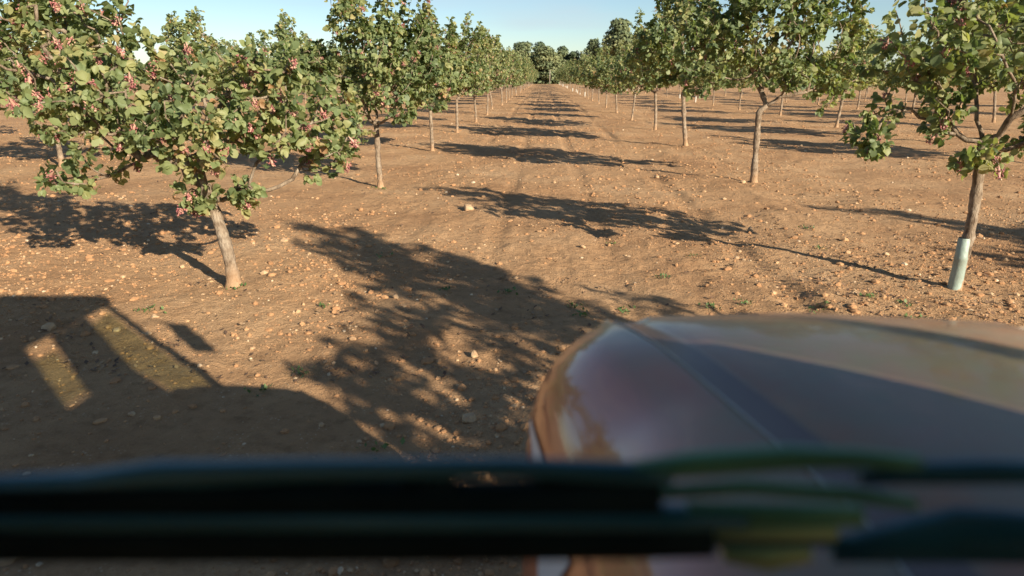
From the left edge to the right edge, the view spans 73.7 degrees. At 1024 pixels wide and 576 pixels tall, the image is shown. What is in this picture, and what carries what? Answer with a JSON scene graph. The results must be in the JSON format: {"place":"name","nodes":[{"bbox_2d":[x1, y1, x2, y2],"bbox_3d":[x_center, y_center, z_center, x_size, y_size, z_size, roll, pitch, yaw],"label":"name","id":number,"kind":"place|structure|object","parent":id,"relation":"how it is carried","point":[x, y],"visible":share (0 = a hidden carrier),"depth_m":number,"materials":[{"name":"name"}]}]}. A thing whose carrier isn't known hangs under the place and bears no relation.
{"place":"outdoors","nodes":[
{"label":"outdoors","id":0,"kind":"place"},
{"bbox_2d":[0,0,1005,77],"label":"sky","id":1,"kind":"structure","parent":0,"point":[571,24],"materials":[{"name":"blue"}]},
{"bbox_2d":[0,81,1023,575],"bbox_3d":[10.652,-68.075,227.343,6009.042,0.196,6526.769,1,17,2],"label":"ground","id":2,"kind":"structure","parent":0,"point":[208,429],"depth_m":7.63,"materials":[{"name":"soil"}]},
{"bbox_2d":[41,322,56,330],"bbox_3d":[-3.903,0.336,5.758,0.104,0.083,0.113,1,17,2],"label":"stone","id":3,"kind":"object","parent":2,"relation":"on","point":[49,326],"visible":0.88,"depth_m":5.72,"materials":[{"name":"grey stone"}]},
{"bbox_2d":[0,1,147,166],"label":"pistachio tree","id":4,"kind":"object","parent":2,"relation":"on","point":[60,155],"visible":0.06,"depth_m":15.00,"materials":[{"name":"green plant"}]},
{"bbox_2d":[113,327,120,331],"bbox_3d":[-3.296,0.355,5.694,0.061,0.046,0.058,-5,18,-15],"label":"stone","id":5,"kind":"object","parent":2,"relation":"on","point":[117,329],"visible":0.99,"depth_m":5.68,"materials":[{"name":"beige stone"}]},
{"bbox_2d":[118,45,139,87],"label":"pistachio tree","id":6,"kind":"object","parent":2,"relation":"on","point":[131,71],"visible":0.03,"depth_m":42.77,"materials":[{"name":"green plant"}]},
{"bbox_2d":[127,411,135,415],"bbox_3d":[-2.347,0.777,4.212,0.042,0.028,0.045,7,18,21],"label":"stone","id":7,"kind":"object","parent":2,"relation":"on","point":[132,413],"visible":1,"depth_m":4.20,"materials":[{"name":"grey stone"}]},
{"bbox_2d":[0,0,360,288],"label":"pistachio tree","id":8,"kind":"object","parent":2,"relation":"on","point":[84,85],"visible":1,"depth_m":6.15,"materials":[{"name":"green plant"}]},
{"bbox_2d":[145,6,238,135],"bbox_3d":[-9.932,-6.635,21.588,2.706,4.158,2.671,-14,22,-40],"label":"pistachio tree","id":9,"kind":"object","parent":2,"relation":"on","point":[171,27],"visible":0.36,"depth_m":20.76,"materials":[{"name":"green plant"}]},
{"bbox_2d":[207,39,242,91],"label":"pistachio tree","id":10,"kind":"object","parent":2,"relation":"on","point":[229,45],"visible":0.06,"depth_m":40.72,"materials":[{"name":"green plant"}]},
{"bbox_2d":[221,9,322,126],"bbox_3d":[-9.421,-8.920,27.972,4.013,4.639,3.632,2,17,5],"label":"pistachio tree","id":11,"kind":"object","parent":2,"relation":"on","point":[281,33],"visible":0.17,"depth_m":26.81,"materials":[{"name":"green plant"}]},
{"bbox_2d":[296,31,345,114],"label":"pistachio tree","id":12,"kind":"object","parent":2,"relation":"on","point":[303,35],"visible":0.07,"depth_m":34.01,"materials":[{"name":"green plant"}]},
{"bbox_2d":[340,52,371,111],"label":"pistachio tree","id":13,"kind":"object","parent":2,"relation":"on","point":[345,64],"visible":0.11,"depth_m":40.00,"materials":[{"name":"green plant"}]},
{"bbox_2d":[277,0,458,187],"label":"pistachio tree","id":14,"kind":"object","parent":2,"relation":"on","point":[314,57],"visible":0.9,"depth_m":12.42,"materials":[{"name":"green plant"}]},
{"bbox_2d":[375,5,479,150],"bbox_3d":[-2.368,-5.781,18.994,2.932,3.987,2.653,-1,17,-5],"label":"pistachio tree","id":15,"kind":"object","parent":2,"relation":"on","point":[465,69],"visible":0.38,"depth_m":18.77,"materials":[{"name":"green plant"}]},
{"bbox_2d":[437,11,488,132],"bbox_3d":[-2.088,-7.910,25.260,2.941,4.381,2.653,14,22,38],"label":"pistachio tree","id":16,"kind":"object","parent":2,"relation":"on","point":[463,44],"visible":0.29,"depth_m":24.85,"materials":[{"name":"green plant"}]},
{"bbox_2d":[464,203,473,210],"bbox_3d":[-0.683,-1.244,10.738,0.161,0.152,0.154,4,18,13],"label":"stone","id":17,"kind":"object","parent":2,"relation":"on","point":[468,206],"visible":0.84,"depth_m":10.69,"materials":[{"name":"beige stone"}]},
{"bbox_2d":[462,412,476,422],"bbox_3d":[-0.264,0.804,4.203,0.091,0.052,0.104,-4,18,-12],"label":"stone","id":18,"kind":"object","parent":2,"relation":"on","point":[470,417],"visible":1,"depth_m":4.18,"materials":[{"name":"grey stone"}]},
{"bbox_2d":[471,350,477,357],"bbox_3d":[-0.283,0.502,5.136,0.060,0.063,0.080,-3,17,-10],"label":"stone","id":19,"kind":"object","parent":2,"relation":"on","point":[474,354],"visible":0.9,"depth_m":5.11,"materials":[{"name":"beige stone"}]},
{"bbox_2d":[459,28,498,121],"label":"pistachio tree","id":20,"kind":"object","parent":2,"relation":"on","point":[486,38],"visible":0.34,"depth_m":30.55,"materials":[{"name":"green plant"}]},
{"bbox_2d":[474,51,516,108],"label":"pistachio tree","id":21,"kind":"object","parent":2,"relation":"on","point":[510,72],"visible":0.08,"depth_m":43.03,"materials":[{"name":"green plant"}]},
{"bbox_2d":[470,26,522,114],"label":"pistachio tree","id":22,"kind":"object","parent":2,"relation":"on","point":[499,75],"visible":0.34,"depth_m":37.11,"materials":[{"name":"green plant"}]},
{"bbox_2d":[489,46,528,104],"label":"pistachio tree","id":23,"kind":"object","parent":2,"relation":"on","point":[523,68],"visible":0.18,"depth_m":49.20,"materials":[{"name":"green plant"}]},
{"bbox_2d":[501,45,522,102],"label":"pistachio tree","id":24,"kind":"object","parent":2,"relation":"on","point":[512,58],"visible":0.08,"depth_m":55.86,"materials":[{"name":"green plant"}]},
{"bbox_2d":[501,52,522,99],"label":"pistachio tree","id":25,"kind":"object","parent":2,"relation":"on","point":[520,82],"visible":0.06,"depth_m":62.97,"materials":[{"name":"green plant"}]},
{"bbox_2d":[0,312,1023,575],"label":"tractor","id":26,"kind":"object","parent":2,"relation":"on","point":[778,444],"visible":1,"depth_m":0.44,"materials":[{"name":"paint"}]},
{"bbox_2d":[2,146,1023,391],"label":"leaf litter","id":27,"kind":"object","parent":2,"relation":"on","point":[546,294],"visible":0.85,"depth_m":6.41,"materials":[{"name":"brown plant"}]},
{"bbox_2d":[511,54,527,97],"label":"pistachio tree","id":28,"kind":"object","parent":2,"relation":"on","point":[519,60],"visible":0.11,"depth_m":69.33,"materials":[{"name":"green plant"}]},
{"bbox_2d":[513,41,533,61],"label":"pine tree","id":29,"kind":"object","parent":2,"relation":"on","point":[522,48],"visible":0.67,"depth_m":208.34,"materials":[{"name":"green plant"}]},
{"bbox_2d":[516,70,530,94],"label":"pistachio tree","id":30,"kind":"object","parent":2,"relation":"on","point":[526,78],"visible":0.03,"depth_m":81.80,"materials":[{"name":"green plant"}]},
{"bbox_2d":[517,55,532,92],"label":"pistachio tree","id":31,"kind":"object","parent":2,"relation":"on","point":[527,62],"visible":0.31,"depth_m":87.56,"materials":[{"name":"green plant"}]},
{"bbox_2d":[523,70,533,89],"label":"pistachio tree","id":32,"kind":"object","parent":2,"relation":"on","point":[528,78],"visible":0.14,"depth_m":107.26,"materials":[{"name":"green plant"}]},
{"bbox_2d":[134,186,926,457],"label":"weeds","id":33,"kind":"object","parent":2,"relation":"on","point":[385,445],"visible":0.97,"depth_m":6.13,"materials":[{"name":"green plant"}]},
{"bbox_2d":[530,41,544,81],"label":"pine tree","id":34,"kind":"object","parent":2,"relation":"on","point":[539,43],"visible":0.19,"depth_m":217.47,"materials":[{"name":"green plant"}]},
{"bbox_2d":[533,44,563,83],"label":"woodland tree","id":35,"kind":"object","parent":2,"relation":"on","point":[545,57],"visible":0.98,"depth_m":209.85,"materials":[{"name":"green plant"}]},
{"bbox_2d":[555,45,568,83],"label":"woodland tree","id":36,"kind":"object","parent":2,"relation":"on","point":[563,50],"visible":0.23,"depth_m":214.22,"materials":[{"name":"green plant"}]},
{"bbox_2d":[559,63,569,88],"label":"pistachio tree","id":37,"kind":"object","parent":2,"relation":"on","point":[561,66],"visible":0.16,"depth_m":124.91,"materials":[{"name":"green plant"}]},
{"bbox_2d":[562,71,570,90],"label":"pistachio tree","id":38,"kind":"object","parent":2,"relation":"on","point":[567,80],"visible":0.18,"depth_m":105.40,"materials":[{"name":"green plant"}]},
{"bbox_2d":[562,58,578,91],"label":"pistachio tree","id":39,"kind":"object","parent":2,"relation":"on","point":[566,69],"visible":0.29,"depth_m":98.48,"materials":[{"name":"green plant"}]},
{"bbox_2d":[561,50,580,63],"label":"woodland tree","id":40,"kind":"object","parent":2,"relation":"on","point":[566,57],"visible":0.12,"depth_m":221.91,"materials":[{"name":"green plant"}]},
{"bbox_2d":[568,51,579,60],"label":"woodland tree","id":41,"kind":"object","parent":2,"relation":"on","point":[573,55],"visible":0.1,"depth_m":216.00,"materials":[{"name":"green plant"}]},
{"bbox_2d":[569,65,586,95],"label":"pistachio tree","id":42,"kind":"object","parent":2,"relation":"on","point":[573,73],"visible":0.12,"depth_m":72.86,"materials":[{"name":"green plant"}]},
{"bbox_2d":[569,59,587,94],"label":"pistachio tree","id":43,"kind":"object","parent":2,"relation":"on","point":[571,69],"visible":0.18,"depth_m":78.70,"materials":[{"name":"green plant"}]},
{"bbox_2d":[570,50,588,98],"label":"pistachio tree","id":44,"kind":"object","parent":2,"relation":"on","point":[582,55],"visible":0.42,"depth_m":65.61,"materials":[{"name":"green plant"}]},
{"bbox_2d":[580,55,594,100],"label":"pistachio tree","id":45,"kind":"object","parent":2,"relation":"on","point":[583,65],"visible":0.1,"depth_m":58.98,"materials":[{"name":"green plant"}]},
{"bbox_2d":[584,37,600,58],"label":"pine tree","id":46,"kind":"object","parent":2,"relation":"on","point":[592,45],"visible":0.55,"depth_m":211.59,"materials":[{"name":"green plant"}]},
{"bbox_2d":[582,57,612,103],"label":"pistachio tree","id":47,"kind":"object","parent":2,"relation":"on","point":[583,71],"visible":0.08,"depth_m":52.80,"materials":[{"name":"green plant"}]},
{"bbox_2d":[580,43,626,107],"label":"pistachio tree","id":48,"kind":"object","parent":2,"relation":"on","point":[598,54],"visible":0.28,"depth_m":45.44,"materials":[{"name":"green plant"}]},
{"bbox_2d":[583,40,636,112],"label":"pistachio tree","id":49,"kind":"object","parent":2,"relation":"on","point":[609,74],"visible":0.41,"depth_m":39.44,"materials":[{"name":"green plant"}]},
{"bbox_2d":[600,18,634,58],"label":"pine tree","id":50,"kind":"object","parent":2,"relation":"on","point":[618,32],"visible":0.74,"depth_m":206.62,"materials":[{"name":"green plant"}]},
{"bbox_2d":[525,68,737,83],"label":"undergrowth","id":51,"kind":"object","parent":2,"relation":"on","point":[538,80],"visible":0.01,"depth_m":213.16,"materials":[{"name":"green plant"}]},
{"bbox_2d":[607,46,662,120],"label":"pistachio tree","id":52,"kind":"object","parent":2,"relation":"on","point":[622,68],"visible":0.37,"depth_m":33.26,"materials":[{"name":"green plant"}]},
{"bbox_2d":[621,2,686,129],"bbox_3d":[5.735,-8.612,26.542,2.905,4.968,2.942,3,14,12],"label":"pistachio tree","id":53,"kind":"object","parent":2,"relation":"on","point":[633,66],"visible":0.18,"depth_m":26.46,"materials":[{"name":"green plant"}]},
{"bbox_2d":[672,80,680,98],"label":"pistachio tree","id":54,"kind":"object","parent":2,"relation":"on","point":[674,84],"visible":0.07,"depth_m":63.69,"materials":[{"name":"green plant"}]},
{"bbox_2d":[626,0,739,145],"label":"pistachio tree","id":55,"kind":"object","parent":2,"relation":"on","point":[658,50],"visible":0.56,"depth_m":19.43,"materials":[{"name":"green plant"}]},
{"bbox_2d":[677,58,703,101],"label":"pistachio tree","id":56,"kind":"object","parent":2,"relation":"on","point":[696,62],"visible":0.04,"depth_m":56.59,"materials":[{"name":"green plant"}]},
{"bbox_2d":[697,57,734,105],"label":"pistachio tree","id":57,"kind":"object","parent":2,"relation":"on","point":[716,86],"visible":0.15,"depth_m":50.08,"materials":[{"name":"green plant"}]},
{"bbox_2d":[731,66,754,96],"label":"pistachio tree","id":58,"kind":"object","parent":2,"relation":"on","point":[743,79],"visible":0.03,"depth_m":71.23,"materials":[{"name":"green plant"}]},
{"bbox_2d":[718,45,767,109],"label":"pistachio tree","id":59,"kind":"object","parent":2,"relation":"on","point":[739,76],"visible":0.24,"depth_m":43.31,"materials":[{"name":"green plant"}]},
{"bbox_2d":[673,0,874,182],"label":"pistachio tree","id":60,"kind":"object","parent":2,"relation":"on","point":[728,29],"visible":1,"depth_m":12.57,"materials":[{"name":"green plant"}]},
{"bbox_2d":[747,40,814,114],"bbox_3d":[14.834,-11.322,36.785,3.586,4.001,3.214,15,23,41],"label":"pistachio tree","id":61,"kind":"object","parent":2,"relation":"on","point":[801,75],"visible":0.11,"depth_m":36.18,"materials":[{"name":"green plant"}]},
{"bbox_2d":[798,55,841,104],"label":"pistachio tree","id":62,"kind":"object","parent":2,"relation":"on","point":[820,66],"visible":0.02,"depth_m":51.35,"materials":[{"name":"green plant"}]},
{"bbox_2d":[806,24,882,127],"bbox_3d":[13.796,-8.829,28.592,3.046,4.259,3.336,7,18,22],"label":"pistachio tree","id":63,"kind":"object","parent":2,"relation":"on","point":[860,54],"visible":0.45,"depth_m":27.85,"materials":[{"name":"green plant"}]},
{"bbox_2d":[845,37,890,108],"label":"pistachio tree","id":64,"kind":"object","parent":2,"relation":"on","point":[878,80],"visible":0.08,"depth_m":44.33,"materials":[{"name":"green plant"}]},
{"bbox_2d":[849,60,889,100],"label":"pistachio tree","id":65,"kind":"object","parent":2,"relation":"on","point":[885,61],"visible":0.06,"depth_m":60.59,"materials":[{"name":"green plant"}]},
{"bbox_2d":[891,62,907,102],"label":"pistachio tree","id":66,"kind":"object","parent":2,"relation":"on","point":[905,88],"visible":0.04,"depth_m":54.65,"materials":[{"name":"green plant"}]},
{"bbox_2d":[878,33,953,113],"bbox_3d":[22.319,-11.837,37.636,4.456,4.521,4.042,12,21,33],"label":"pistachio tree","id":67,"kind":"object","parent":2,"relation":"on","point":[890,67],"visible":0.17,"depth_m":38.08,"materials":[{"name":"green plant"}]},
{"bbox_2d":[839,0,1023,290],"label":"pistachio tree","id":68,"kind":"object","parent":2,"relation":"on","point":[949,53],"visible":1,"depth_m":6.13,"materials":[{"name":"green plant"}]},
{"bbox_2d":[897,0,1013,141],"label":"pistachio tree","id":69,"kind":"object","parent":2,"relation":"on","point":[909,80],"visible":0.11,"depth_m":20.86,"materials":[{"name":"green plant"}]},
{"bbox_2d":[974,18,1023,122],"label":"pistachio tree","id":70,"kind":"object","parent":2,"relation":"on","point":[1007,52],"visible":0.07,"depth_m":30.75,"materials":[{"name":"green plant"}]},
{"bbox_2d":[985,10,1022,43],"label":"tree","id":71,"kind":"object","parent":2,"relation":"on","point":[1011,27],"visible":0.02,"depth_m":177.74,"materials":[{"name":"green plant"}]},
{"bbox_2d":[998,3,1023,51],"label":"tree","id":72,"kind":"object","parent":2,"relation":"on","point":[1021,20],"visible":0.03,"depth_m":182.31,"materials":[{"name":"green plant"}]}
]}

